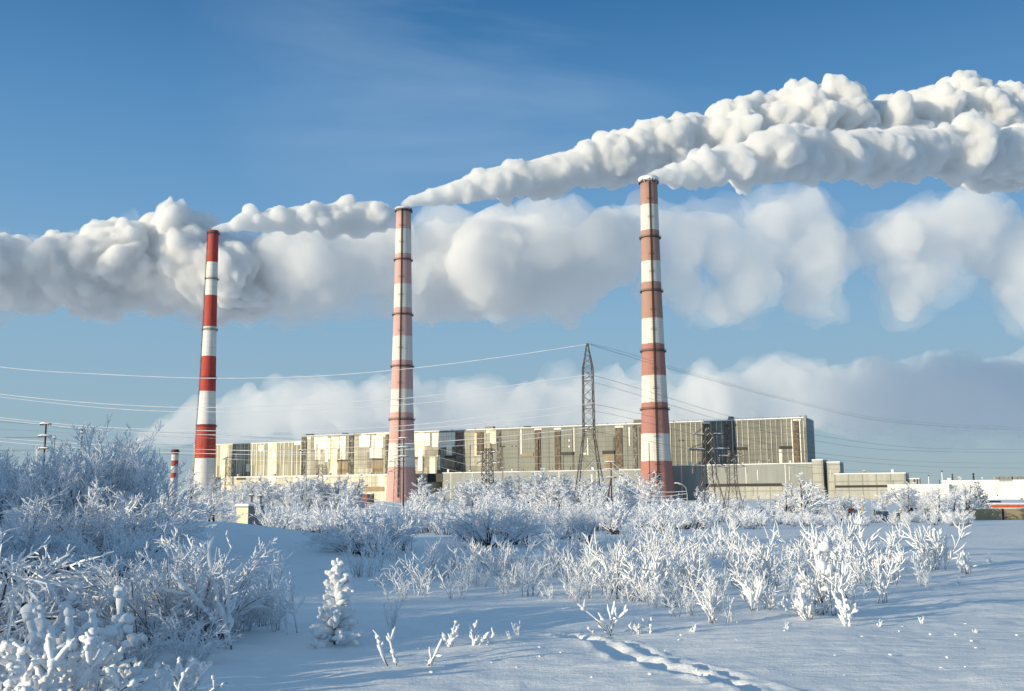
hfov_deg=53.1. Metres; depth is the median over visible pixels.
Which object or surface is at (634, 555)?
snowy weed
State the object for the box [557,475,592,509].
rimed tree
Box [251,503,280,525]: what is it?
rimed bush
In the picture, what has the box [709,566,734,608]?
snowy weed
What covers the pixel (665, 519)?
rimed bush
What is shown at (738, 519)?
rimed bush
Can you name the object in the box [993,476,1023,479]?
roof cooler
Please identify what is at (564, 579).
snowy weed
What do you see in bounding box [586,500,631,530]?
rimed bush
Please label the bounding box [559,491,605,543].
willow shrub
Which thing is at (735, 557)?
snowy weed
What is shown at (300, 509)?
rimed bush
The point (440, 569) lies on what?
snowy weed
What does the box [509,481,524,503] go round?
rimed tree
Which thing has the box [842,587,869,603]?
snowy weed
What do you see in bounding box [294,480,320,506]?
rimed tree
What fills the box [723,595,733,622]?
snowy weed
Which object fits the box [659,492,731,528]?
rimed bush
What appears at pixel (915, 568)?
snowy weed
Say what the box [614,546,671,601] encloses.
snowy weed
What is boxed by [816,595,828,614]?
snowy weed
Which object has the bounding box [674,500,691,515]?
rimed tree
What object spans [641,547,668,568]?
snowy weed
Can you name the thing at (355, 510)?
rimed bush
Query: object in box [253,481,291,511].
rimed tree
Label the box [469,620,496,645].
snowy weed
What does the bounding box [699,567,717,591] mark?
snowy weed
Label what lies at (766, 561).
snowy weed
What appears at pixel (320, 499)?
rimed tree
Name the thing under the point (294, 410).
power line
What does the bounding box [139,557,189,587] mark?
snowy weed
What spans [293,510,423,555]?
willow shrub
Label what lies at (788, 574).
snowy weed
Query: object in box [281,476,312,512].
rimed tree
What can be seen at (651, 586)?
snowy weed
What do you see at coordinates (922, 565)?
snowy weed
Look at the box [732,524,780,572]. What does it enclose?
snowy weed
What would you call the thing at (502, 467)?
utility pole
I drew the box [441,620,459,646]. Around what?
snowy weed
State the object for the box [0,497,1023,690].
ground
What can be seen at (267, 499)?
rimed tree
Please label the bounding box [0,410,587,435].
power line
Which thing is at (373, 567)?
snowy weed
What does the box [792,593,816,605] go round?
snowy weed
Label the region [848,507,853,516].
marker post
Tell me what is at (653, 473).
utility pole
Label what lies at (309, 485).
rimed tree
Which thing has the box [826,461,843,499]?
annex building
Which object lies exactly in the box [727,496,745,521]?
rimed tree
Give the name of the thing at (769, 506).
rimed tree
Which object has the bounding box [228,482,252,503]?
rimed tree
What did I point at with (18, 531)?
willow shrub
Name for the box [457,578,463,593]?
snowy weed
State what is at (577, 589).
snowy weed
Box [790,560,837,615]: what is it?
snowy weed
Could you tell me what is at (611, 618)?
snowy weed
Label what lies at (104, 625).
arching weed
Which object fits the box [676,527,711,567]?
snowy weed
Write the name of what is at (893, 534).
snowy weed
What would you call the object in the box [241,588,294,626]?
snowy grass
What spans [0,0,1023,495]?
sky
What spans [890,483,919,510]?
rimed tree
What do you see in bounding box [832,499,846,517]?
rimed tree
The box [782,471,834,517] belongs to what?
rimed tree
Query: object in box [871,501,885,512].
rimed tree
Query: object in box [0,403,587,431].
power line
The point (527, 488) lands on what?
rimed tree
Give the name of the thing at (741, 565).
snowy weed
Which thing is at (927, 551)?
snowy weed
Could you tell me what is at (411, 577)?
snowy weed
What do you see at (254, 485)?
rimed tree
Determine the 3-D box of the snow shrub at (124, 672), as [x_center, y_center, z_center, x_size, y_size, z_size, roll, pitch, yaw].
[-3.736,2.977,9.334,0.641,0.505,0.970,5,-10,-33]
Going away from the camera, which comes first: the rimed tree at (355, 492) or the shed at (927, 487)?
the rimed tree at (355, 492)
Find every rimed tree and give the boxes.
[217,483,237,504]
[222,486,239,515]
[223,489,248,509]
[225,486,249,513]
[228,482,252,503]
[236,478,275,502]
[239,486,255,503]
[244,475,268,500]
[245,478,271,502]
[247,484,269,500]
[247,487,268,509]
[253,480,284,511]
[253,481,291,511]
[263,480,279,497]
[271,485,302,511]
[277,477,317,497]
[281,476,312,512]
[284,480,326,513]
[285,474,317,490]
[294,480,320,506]
[296,476,318,509]
[304,473,328,491]
[306,487,332,513]
[313,475,360,509]
[320,474,347,505]
[326,486,351,512]
[326,487,355,508]
[334,481,365,503]
[347,484,363,512]
[350,473,376,510]
[400,475,438,513]
[420,482,447,512]
[432,479,453,511]
[448,484,470,512]
[449,477,470,511]
[451,481,486,511]
[453,476,487,509]
[453,482,480,508]
[454,470,497,497]
[475,483,495,508]
[478,469,518,498]
[479,480,513,504]
[485,479,513,501]
[508,467,561,498]
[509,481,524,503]
[517,476,559,512]
[517,479,549,510]
[525,476,564,509]
[526,478,557,511]
[529,481,572,518]
[535,469,571,491]
[545,481,581,513]
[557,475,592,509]
[569,475,589,504]
[571,476,599,501]
[575,481,603,512]
[593,480,615,507]
[595,476,630,514]
[596,470,632,495]
[599,473,642,503]
[612,476,649,521]
[615,470,646,507]
[620,480,640,505]
[632,471,664,505]
[644,480,664,502]
[649,496,667,520]
[665,492,681,505]
[668,496,686,516]
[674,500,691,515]
[693,487,714,507]
[711,489,731,505]
[717,496,731,512]
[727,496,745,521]
[734,493,747,509]
[755,494,766,510]
[761,495,778,516]
[763,497,787,514]
[772,483,816,517]
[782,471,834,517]
[795,482,834,515]
[813,493,833,515]
[817,488,846,510]
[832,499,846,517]
[835,495,857,515]
[847,494,868,515]
[852,494,868,510]
[870,488,899,509]
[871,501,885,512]
[873,496,887,511]
[883,486,918,513]
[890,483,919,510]
[905,481,924,508]
[914,496,943,520]
[917,494,927,510]
[919,487,943,511]
[924,489,952,507]
[926,487,956,519]
[939,494,952,511]
[940,491,961,510]
[942,483,965,516]
[942,485,959,499]
[956,477,987,518]
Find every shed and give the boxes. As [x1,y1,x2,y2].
[887,480,949,499]
[907,478,920,483]
[941,477,1023,498]
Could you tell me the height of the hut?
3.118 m
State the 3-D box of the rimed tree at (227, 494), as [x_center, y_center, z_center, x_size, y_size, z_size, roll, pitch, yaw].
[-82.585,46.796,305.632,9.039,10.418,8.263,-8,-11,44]
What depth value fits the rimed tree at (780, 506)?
177.45 m
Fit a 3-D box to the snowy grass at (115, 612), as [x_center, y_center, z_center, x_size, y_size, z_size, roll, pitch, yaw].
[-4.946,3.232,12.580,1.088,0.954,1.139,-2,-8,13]
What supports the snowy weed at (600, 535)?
on the ground at (764, 651)
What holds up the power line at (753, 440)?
attached to the pylon at (591, 404)
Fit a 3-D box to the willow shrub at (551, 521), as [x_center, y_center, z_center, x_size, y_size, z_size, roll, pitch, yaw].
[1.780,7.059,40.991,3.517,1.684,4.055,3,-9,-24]
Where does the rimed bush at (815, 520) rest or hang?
on the ground at (764, 651)
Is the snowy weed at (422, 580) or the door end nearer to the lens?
the snowy weed at (422, 580)
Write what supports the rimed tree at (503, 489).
on the ground at (764, 651)
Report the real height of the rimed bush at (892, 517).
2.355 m
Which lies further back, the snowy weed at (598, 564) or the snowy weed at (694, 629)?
the snowy weed at (598, 564)
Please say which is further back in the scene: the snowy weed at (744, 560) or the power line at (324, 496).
the power line at (324, 496)
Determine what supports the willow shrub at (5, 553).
on the ground at (764, 651)
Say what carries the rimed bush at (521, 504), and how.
on the ground at (764, 651)
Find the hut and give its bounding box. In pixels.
[235,504,265,525]
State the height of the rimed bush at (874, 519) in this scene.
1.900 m
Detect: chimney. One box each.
[170,449,179,498]
[192,230,219,500]
[385,206,416,501]
[638,174,674,500]
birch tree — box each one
[157,482,188,519]
[169,470,212,519]
[178,497,208,520]
[198,474,243,522]
[212,497,240,522]
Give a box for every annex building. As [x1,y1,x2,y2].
[215,472,442,500]
[428,467,640,500]
[672,459,827,499]
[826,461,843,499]
[834,470,908,499]
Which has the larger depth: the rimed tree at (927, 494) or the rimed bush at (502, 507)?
the rimed tree at (927, 494)
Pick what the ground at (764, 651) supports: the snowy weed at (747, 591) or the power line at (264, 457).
the snowy weed at (747, 591)
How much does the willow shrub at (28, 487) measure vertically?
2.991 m
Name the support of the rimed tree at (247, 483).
on the ground at (764, 651)
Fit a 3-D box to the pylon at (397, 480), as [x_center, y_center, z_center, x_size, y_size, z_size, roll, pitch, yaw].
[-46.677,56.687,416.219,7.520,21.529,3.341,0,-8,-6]
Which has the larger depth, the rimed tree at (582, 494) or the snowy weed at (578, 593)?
the rimed tree at (582, 494)
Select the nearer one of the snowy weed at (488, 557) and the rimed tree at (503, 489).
the snowy weed at (488, 557)
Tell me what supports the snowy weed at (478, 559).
on the ground at (764, 651)
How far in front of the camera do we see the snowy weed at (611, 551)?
21.01 m
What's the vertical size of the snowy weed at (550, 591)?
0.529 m
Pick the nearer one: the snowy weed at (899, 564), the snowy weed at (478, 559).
the snowy weed at (899, 564)
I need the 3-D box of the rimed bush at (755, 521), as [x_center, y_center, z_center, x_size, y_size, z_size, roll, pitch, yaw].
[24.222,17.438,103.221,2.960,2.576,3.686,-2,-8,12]
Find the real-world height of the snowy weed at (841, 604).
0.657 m
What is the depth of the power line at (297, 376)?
251.66 m
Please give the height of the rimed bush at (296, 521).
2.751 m
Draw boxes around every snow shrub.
[0,580,147,676]
[0,604,134,688]
[0,631,143,690]
[0,662,79,690]
[74,648,149,689]
[128,655,227,690]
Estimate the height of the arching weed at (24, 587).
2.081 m
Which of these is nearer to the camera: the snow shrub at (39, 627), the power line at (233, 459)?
the snow shrub at (39, 627)
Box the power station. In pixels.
[192,415,814,480]
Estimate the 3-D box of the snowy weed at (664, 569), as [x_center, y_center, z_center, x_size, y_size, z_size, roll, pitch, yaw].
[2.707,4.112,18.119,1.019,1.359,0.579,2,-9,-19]
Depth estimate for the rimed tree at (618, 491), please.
212.04 m
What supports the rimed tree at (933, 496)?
on the ground at (764, 651)
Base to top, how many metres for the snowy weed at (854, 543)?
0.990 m
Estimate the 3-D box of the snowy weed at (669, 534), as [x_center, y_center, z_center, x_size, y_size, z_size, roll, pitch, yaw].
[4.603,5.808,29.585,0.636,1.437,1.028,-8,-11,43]
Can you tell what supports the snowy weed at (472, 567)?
on the ground at (764, 651)
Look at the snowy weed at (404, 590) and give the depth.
17.37 m
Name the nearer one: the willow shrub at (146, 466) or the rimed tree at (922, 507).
the willow shrub at (146, 466)
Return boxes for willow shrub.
[0,433,82,533]
[0,440,120,552]
[0,448,35,533]
[0,478,204,572]
[0,484,186,577]
[0,502,118,580]
[13,425,193,531]
[26,481,232,561]
[30,446,154,502]
[43,510,201,583]
[46,414,168,539]
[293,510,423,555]
[304,520,387,553]
[377,508,423,550]
[432,491,585,547]
[445,495,499,541]
[488,497,537,544]
[515,501,605,538]
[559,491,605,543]
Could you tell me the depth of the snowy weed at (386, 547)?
22.91 m
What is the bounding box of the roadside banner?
[976,503,1023,508]
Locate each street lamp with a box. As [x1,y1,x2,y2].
[299,449,306,507]
[674,483,687,505]
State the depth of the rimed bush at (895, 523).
138.68 m
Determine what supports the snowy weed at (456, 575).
on the ground at (764, 651)
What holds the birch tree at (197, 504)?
on the ground at (764, 651)
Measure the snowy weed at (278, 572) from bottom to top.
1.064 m
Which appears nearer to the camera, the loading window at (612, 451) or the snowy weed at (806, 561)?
the snowy weed at (806, 561)
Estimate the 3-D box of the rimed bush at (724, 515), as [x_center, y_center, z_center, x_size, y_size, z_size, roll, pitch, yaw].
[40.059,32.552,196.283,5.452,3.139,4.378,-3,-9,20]
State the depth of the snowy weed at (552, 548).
21.59 m
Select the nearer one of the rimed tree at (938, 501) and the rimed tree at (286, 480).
the rimed tree at (938, 501)
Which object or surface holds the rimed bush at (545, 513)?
on the ground at (764, 651)
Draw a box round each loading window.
[445,455,455,457]
[522,453,533,455]
[561,452,573,454]
[602,450,614,453]
[734,447,746,449]
[779,446,791,448]
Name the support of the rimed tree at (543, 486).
on the ground at (764, 651)
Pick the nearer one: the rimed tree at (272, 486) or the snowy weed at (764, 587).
the snowy weed at (764, 587)
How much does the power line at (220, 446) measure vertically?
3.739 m
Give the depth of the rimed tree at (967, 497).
202.50 m
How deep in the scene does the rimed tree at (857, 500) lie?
262.35 m
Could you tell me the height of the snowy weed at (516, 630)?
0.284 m
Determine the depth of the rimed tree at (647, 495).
271.15 m
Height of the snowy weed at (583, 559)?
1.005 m
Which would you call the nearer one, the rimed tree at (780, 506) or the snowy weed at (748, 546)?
the snowy weed at (748, 546)
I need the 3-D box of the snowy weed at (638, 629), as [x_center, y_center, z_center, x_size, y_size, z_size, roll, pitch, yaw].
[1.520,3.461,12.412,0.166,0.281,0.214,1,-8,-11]
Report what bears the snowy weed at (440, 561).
on the ground at (764, 651)
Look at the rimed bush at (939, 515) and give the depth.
183.90 m
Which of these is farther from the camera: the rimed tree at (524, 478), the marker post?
the rimed tree at (524, 478)
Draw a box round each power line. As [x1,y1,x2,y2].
[0,374,587,407]
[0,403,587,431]
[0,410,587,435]
[0,432,587,454]
[0,437,396,450]
[0,450,395,458]
[2,381,587,411]
[3,344,585,378]
[3,427,587,450]
[4,429,394,441]
[8,422,392,439]
[8,438,402,452]
[10,451,402,461]
[260,491,400,503]
[263,494,397,506]
[404,457,594,479]
[407,439,606,463]
[410,449,591,471]
[589,343,1017,427]
[590,344,1011,429]
[590,410,962,467]
[590,430,913,472]
[593,375,937,448]
[593,404,947,462]
[594,382,1006,452]
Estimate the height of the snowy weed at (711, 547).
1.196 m
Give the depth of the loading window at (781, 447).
885.55 m
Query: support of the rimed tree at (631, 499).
on the ground at (764, 651)
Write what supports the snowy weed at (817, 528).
on the ground at (764, 651)
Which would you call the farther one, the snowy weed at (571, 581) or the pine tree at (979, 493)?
the pine tree at (979, 493)
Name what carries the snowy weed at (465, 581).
on the ground at (764, 651)
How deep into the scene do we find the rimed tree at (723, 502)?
271.33 m
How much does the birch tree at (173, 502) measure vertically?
3.453 m
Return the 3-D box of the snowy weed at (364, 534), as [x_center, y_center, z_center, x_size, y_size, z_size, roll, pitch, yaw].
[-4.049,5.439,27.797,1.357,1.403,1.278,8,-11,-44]
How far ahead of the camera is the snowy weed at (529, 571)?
19.56 m
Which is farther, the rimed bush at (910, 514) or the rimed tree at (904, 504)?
the rimed tree at (904, 504)
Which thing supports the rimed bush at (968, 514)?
on the ground at (764, 651)
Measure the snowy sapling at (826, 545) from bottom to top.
1.501 m
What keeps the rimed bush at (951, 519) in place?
on the ground at (764, 651)
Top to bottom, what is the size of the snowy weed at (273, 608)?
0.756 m
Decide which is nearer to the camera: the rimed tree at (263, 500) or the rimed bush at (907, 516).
the rimed bush at (907, 516)
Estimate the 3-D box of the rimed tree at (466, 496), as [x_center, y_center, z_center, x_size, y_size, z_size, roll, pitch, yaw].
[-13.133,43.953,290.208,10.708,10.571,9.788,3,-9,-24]
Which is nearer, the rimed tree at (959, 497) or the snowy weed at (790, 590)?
the snowy weed at (790, 590)
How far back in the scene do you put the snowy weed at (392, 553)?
26.20 m
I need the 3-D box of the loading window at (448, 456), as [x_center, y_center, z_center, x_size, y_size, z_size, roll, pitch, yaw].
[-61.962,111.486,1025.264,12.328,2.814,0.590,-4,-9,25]
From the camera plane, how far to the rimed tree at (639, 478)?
311.49 m
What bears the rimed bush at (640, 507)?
on the ground at (764, 651)
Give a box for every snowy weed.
[125,565,149,595]
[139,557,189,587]
[158,536,244,649]
[244,576,263,593]
[253,550,295,590]
[255,598,285,631]
[263,566,293,606]
[264,591,298,630]
[278,571,304,633]
[338,519,389,555]
[338,546,367,574]
[344,548,378,577]
[355,524,382,556]
[361,529,392,571]
[363,552,382,576]
[368,568,416,600]
[371,569,386,585]
[373,510,406,547]
[373,626,442,665]
[375,540,402,559]
[380,553,436,595]
[380,597,404,627]
[384,557,404,581]
[387,543,400,561]
[388,548,404,578]
[390,556,409,573]
[396,566,425,587]
[405,536,444,579]
[427,542,462,566]
[428,544,450,577]
[435,566,474,599]
[439,535,476,572]
[439,558,455,577]
[441,559,465,584]
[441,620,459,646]
[447,539,492,580]
[457,570,472,589]
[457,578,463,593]
[462,554,480,581]
[463,539,480,558]
[465,541,496,572]
[467,562,492,586]
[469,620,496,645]
[470,536,510,577]
[471,566,484,585]
[476,546,499,568]
[478,568,490,587]
[479,550,503,574]
[486,535,513,575]
[494,572,507,587]
[495,546,526,575]
[495,576,512,593]
[498,582,509,596]
[501,564,517,587]
[503,533,542,567]
[509,555,524,578]
[511,561,529,579]
[511,620,520,635]
[513,553,558,596]
[516,561,542,584]
[527,551,549,574]
[532,559,553,577]
[537,579,558,599]
[538,542,562,565]
[540,552,563,576]
[542,522,579,563]
[544,538,571,573]
[544,570,553,585]
[552,566,561,576]
[556,542,605,586]
[557,555,585,576]
[558,576,577,598]
[559,562,585,591]
[560,533,577,562]
[563,562,578,581]
[566,582,585,603]
[569,557,617,598]
[569,577,592,599]
[572,534,588,563]
[577,534,606,555]
[577,599,628,635]
[579,543,603,576]
[580,533,608,562]
[582,532,602,577]
[586,544,640,598]
[595,569,612,588]
[597,527,625,555]
[603,525,640,565]
[603,537,624,589]
[603,544,617,568]
[604,583,615,600]
[606,559,627,592]
[613,516,636,544]
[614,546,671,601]
[616,540,659,573]
[623,540,676,592]
[624,538,657,574]
[629,620,642,633]
[631,517,640,546]
[633,519,669,562]
[633,539,689,591]
[636,580,650,601]
[639,573,665,607]
[641,525,684,568]
[641,537,667,587]
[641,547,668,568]
[642,616,652,632]
[643,526,671,560]
[645,576,657,606]
[647,574,663,602]
[648,513,680,555]
[650,566,691,606]
[653,580,686,606]
[658,577,680,599]
[660,589,688,616]
[661,523,685,553]
[663,556,691,588]
[666,542,693,571]
[667,565,696,592]
[668,538,708,586]
[671,524,702,565]
[671,547,703,594]
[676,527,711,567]
[679,582,704,615]
[680,553,712,586]
[685,569,723,622]
[688,624,696,631]
[694,583,717,612]
[695,572,723,593]
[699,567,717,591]
[701,527,721,558]
[703,548,711,569]
[707,514,736,568]
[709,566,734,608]
[713,572,725,585]
[714,518,739,550]
[719,537,756,583]
[722,534,743,551]
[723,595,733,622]
[726,562,796,598]
[727,552,748,567]
[730,540,762,587]
[730,556,747,577]
[730,564,756,602]
[730,571,779,593]
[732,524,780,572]
[737,549,762,577]
[737,576,763,610]
[743,532,786,584]
[745,537,779,568]
[754,570,774,605]
[755,580,781,609]
[768,546,785,566]
[769,551,781,586]
[770,519,833,572]
[778,562,796,598]
[779,596,808,615]
[781,545,795,573]
[782,567,809,602]
[786,542,801,569]
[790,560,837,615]
[792,522,822,554]
[792,587,814,616]
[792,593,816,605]
[793,523,846,573]
[793,542,828,577]
[797,584,821,618]
[797,602,811,619]
[804,523,882,579]
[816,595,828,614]
[817,531,846,566]
[829,506,868,553]
[831,561,855,602]
[831,589,858,620]
[833,539,867,582]
[838,526,904,574]
[838,557,861,598]
[838,604,851,625]
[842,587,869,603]
[843,554,855,577]
[844,526,858,549]
[847,542,908,590]
[871,540,900,573]
[872,548,902,602]
[882,543,914,584]
[885,522,903,558]
[897,521,973,569]
[903,524,946,571]
[910,551,937,584]
[913,566,931,587]
[914,555,927,570]
[932,527,951,568]
[955,553,966,571]
[959,550,977,573]
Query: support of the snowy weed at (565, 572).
on the ground at (764, 651)
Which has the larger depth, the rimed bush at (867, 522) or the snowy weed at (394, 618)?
the rimed bush at (867, 522)
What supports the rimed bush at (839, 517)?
on the ground at (764, 651)
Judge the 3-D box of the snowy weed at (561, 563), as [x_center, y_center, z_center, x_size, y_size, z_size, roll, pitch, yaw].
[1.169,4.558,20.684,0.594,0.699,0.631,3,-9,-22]
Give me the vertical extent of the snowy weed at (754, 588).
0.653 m
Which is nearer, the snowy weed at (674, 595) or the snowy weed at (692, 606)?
the snowy weed at (692, 606)
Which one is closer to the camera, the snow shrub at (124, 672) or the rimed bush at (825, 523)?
the snow shrub at (124, 672)
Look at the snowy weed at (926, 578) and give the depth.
17.84 m
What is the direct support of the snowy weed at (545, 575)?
on the ground at (764, 651)
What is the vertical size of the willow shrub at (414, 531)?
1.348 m
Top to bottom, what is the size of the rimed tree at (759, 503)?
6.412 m
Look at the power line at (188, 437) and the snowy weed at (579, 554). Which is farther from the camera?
the power line at (188, 437)
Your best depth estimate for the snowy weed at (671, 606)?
13.85 m
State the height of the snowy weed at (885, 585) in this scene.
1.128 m
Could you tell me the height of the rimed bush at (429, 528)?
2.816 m
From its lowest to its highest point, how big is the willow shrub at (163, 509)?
2.107 m
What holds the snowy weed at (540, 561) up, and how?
on the ground at (764, 651)
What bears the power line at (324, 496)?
attached to the utility pole at (403, 447)
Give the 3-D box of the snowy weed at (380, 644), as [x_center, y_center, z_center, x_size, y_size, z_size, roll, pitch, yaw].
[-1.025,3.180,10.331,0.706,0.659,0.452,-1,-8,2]
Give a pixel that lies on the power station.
(548, 452)
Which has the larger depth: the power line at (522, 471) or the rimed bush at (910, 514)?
the power line at (522, 471)
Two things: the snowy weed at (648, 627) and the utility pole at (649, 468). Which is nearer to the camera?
the snowy weed at (648, 627)
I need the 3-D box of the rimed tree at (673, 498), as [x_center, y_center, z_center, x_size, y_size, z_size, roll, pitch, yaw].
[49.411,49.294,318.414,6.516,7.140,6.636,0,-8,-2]
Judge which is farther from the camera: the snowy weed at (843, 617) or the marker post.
the marker post
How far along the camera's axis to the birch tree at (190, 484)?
60.60 m
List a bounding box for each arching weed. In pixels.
[0,527,210,665]
[0,528,141,677]
[0,557,111,640]
[62,598,202,650]
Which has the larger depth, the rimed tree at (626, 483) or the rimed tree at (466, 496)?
the rimed tree at (466, 496)
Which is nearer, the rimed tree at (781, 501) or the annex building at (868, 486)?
the rimed tree at (781, 501)
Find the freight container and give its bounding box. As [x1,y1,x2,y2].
[357,493,373,507]
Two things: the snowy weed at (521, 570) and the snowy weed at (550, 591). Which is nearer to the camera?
the snowy weed at (550, 591)
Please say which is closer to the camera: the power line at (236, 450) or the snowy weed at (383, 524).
the snowy weed at (383, 524)
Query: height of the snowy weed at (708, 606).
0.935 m
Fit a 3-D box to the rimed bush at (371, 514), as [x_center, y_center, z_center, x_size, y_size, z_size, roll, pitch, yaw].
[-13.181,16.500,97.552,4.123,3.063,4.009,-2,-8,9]
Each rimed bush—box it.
[227,497,264,521]
[246,496,300,528]
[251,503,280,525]
[275,506,315,529]
[276,502,309,515]
[293,504,336,532]
[297,506,333,532]
[303,496,371,533]
[335,505,364,524]
[338,501,390,525]
[352,503,391,530]
[378,500,428,530]
[386,495,441,532]
[410,505,441,532]
[412,499,458,529]
[418,505,454,534]
[463,492,539,533]
[471,495,518,533]
[478,488,535,533]
[529,505,563,532]
[547,502,576,524]
[584,493,668,534]
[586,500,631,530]
[594,509,630,531]
[623,504,650,527]
[624,499,654,527]
[641,504,675,529]
[643,499,690,531]
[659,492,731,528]
[665,506,702,529]
[683,505,708,526]
[696,511,722,528]
[699,499,725,525]
[714,508,732,521]
[725,505,759,526]
[737,507,765,528]
[748,510,772,525]
[768,517,782,525]
[773,509,795,523]
[777,511,795,524]
[788,517,798,526]
[795,510,819,525]
[803,515,819,524]
[822,518,832,526]
[827,511,843,522]
[839,516,849,523]
[862,518,870,525]
[865,514,884,522]
[878,510,903,525]
[893,516,902,525]
[900,509,920,521]
[900,511,913,522]
[900,516,910,526]
[913,513,927,522]
[920,510,944,524]
[928,509,949,521]
[938,509,967,525]
[954,509,975,524]
[955,516,969,525]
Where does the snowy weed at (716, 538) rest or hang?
on the ground at (764, 651)
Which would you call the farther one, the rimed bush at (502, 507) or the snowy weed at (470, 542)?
the rimed bush at (502, 507)
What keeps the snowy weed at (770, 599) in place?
on the ground at (764, 651)
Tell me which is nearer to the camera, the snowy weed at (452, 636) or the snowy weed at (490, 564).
the snowy weed at (452, 636)
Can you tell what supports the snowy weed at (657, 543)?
on the ground at (764, 651)
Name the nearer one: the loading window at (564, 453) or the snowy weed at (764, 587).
the snowy weed at (764, 587)
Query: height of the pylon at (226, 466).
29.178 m
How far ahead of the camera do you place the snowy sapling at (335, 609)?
11.86 m
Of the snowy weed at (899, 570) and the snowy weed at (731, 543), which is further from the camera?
the snowy weed at (731, 543)
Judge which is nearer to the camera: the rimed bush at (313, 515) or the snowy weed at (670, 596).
the snowy weed at (670, 596)
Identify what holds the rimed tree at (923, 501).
on the ground at (764, 651)
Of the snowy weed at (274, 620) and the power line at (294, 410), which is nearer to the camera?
the snowy weed at (274, 620)
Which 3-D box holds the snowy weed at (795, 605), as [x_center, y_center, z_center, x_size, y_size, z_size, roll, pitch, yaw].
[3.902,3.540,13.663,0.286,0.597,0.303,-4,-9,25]
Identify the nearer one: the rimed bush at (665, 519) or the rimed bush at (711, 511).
the rimed bush at (665, 519)
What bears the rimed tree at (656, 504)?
on the ground at (764, 651)
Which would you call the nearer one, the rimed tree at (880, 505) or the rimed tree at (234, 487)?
the rimed tree at (880, 505)
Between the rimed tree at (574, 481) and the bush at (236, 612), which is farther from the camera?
the rimed tree at (574, 481)
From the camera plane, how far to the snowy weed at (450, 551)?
22.72 m
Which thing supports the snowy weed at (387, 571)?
on the ground at (764, 651)
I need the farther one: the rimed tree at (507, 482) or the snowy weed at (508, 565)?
the rimed tree at (507, 482)
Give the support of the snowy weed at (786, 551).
on the ground at (764, 651)
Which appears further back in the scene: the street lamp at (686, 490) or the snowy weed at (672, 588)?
the street lamp at (686, 490)
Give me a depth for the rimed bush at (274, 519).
75.69 m
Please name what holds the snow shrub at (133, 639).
on the ground at (764, 651)
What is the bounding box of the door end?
[367,494,373,506]
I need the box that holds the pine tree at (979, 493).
[971,481,992,507]
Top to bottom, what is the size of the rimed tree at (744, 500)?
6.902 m
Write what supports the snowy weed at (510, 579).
on the ground at (764, 651)
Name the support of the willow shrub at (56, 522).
on the ground at (764, 651)
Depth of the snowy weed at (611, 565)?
18.57 m
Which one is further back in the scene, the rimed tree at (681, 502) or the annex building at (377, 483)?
the annex building at (377, 483)
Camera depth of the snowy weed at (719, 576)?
18.56 m
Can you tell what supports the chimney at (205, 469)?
on the ground at (764, 651)
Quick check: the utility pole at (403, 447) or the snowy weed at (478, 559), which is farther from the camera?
the utility pole at (403, 447)
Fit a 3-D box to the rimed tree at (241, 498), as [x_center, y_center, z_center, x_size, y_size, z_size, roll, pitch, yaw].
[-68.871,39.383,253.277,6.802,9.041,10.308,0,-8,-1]
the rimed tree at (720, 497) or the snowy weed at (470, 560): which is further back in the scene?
the rimed tree at (720, 497)
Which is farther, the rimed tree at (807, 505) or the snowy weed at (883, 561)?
the rimed tree at (807, 505)
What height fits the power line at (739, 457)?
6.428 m
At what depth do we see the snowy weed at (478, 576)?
19.69 m
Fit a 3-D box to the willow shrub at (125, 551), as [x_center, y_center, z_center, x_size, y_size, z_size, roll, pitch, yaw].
[-7.546,3.927,19.912,2.885,1.560,3.177,4,-9,-26]
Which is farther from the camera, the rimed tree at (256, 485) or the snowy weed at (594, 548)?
the rimed tree at (256, 485)
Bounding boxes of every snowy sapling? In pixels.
[308,558,368,648]
[798,527,851,615]
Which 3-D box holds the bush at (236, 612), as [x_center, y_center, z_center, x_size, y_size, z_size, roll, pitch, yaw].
[-3.582,2.981,12.379,1.964,1.524,2.158,1,-8,-12]
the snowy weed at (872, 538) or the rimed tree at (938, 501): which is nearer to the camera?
the snowy weed at (872, 538)
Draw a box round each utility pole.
[38,422,51,481]
[397,437,409,508]
[500,446,503,480]
[603,461,618,510]
[647,471,663,500]
[649,451,650,491]
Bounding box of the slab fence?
[958,508,1023,519]
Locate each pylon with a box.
[223,457,235,494]
[314,465,327,484]
[388,458,406,510]
[475,448,499,488]
[572,343,606,507]
[687,428,729,523]
[717,451,747,520]
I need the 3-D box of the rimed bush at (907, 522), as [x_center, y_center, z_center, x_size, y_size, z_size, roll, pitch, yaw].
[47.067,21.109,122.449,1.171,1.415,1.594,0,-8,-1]
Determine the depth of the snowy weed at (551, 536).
25.07 m
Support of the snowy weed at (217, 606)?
on the ground at (764, 651)
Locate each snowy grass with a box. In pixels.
[42,570,150,625]
[75,551,225,650]
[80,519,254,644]
[98,617,187,667]
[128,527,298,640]
[148,607,245,666]
[190,570,279,633]
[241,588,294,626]
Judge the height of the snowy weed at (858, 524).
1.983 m
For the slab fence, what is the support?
on the ground at (764, 651)
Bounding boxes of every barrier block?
[850,509,860,518]
[876,510,888,521]
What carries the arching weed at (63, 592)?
on the ground at (764, 651)
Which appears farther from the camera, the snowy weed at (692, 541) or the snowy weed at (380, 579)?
the snowy weed at (692, 541)
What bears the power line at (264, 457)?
attached to the utility pole at (45, 448)
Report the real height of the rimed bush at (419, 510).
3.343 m
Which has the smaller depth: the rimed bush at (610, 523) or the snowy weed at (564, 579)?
the snowy weed at (564, 579)
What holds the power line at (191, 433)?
attached to the utility pole at (45, 448)
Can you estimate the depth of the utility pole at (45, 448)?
149.47 m
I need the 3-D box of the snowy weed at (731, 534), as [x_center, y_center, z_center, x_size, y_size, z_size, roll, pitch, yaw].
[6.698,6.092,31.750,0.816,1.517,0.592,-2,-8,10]

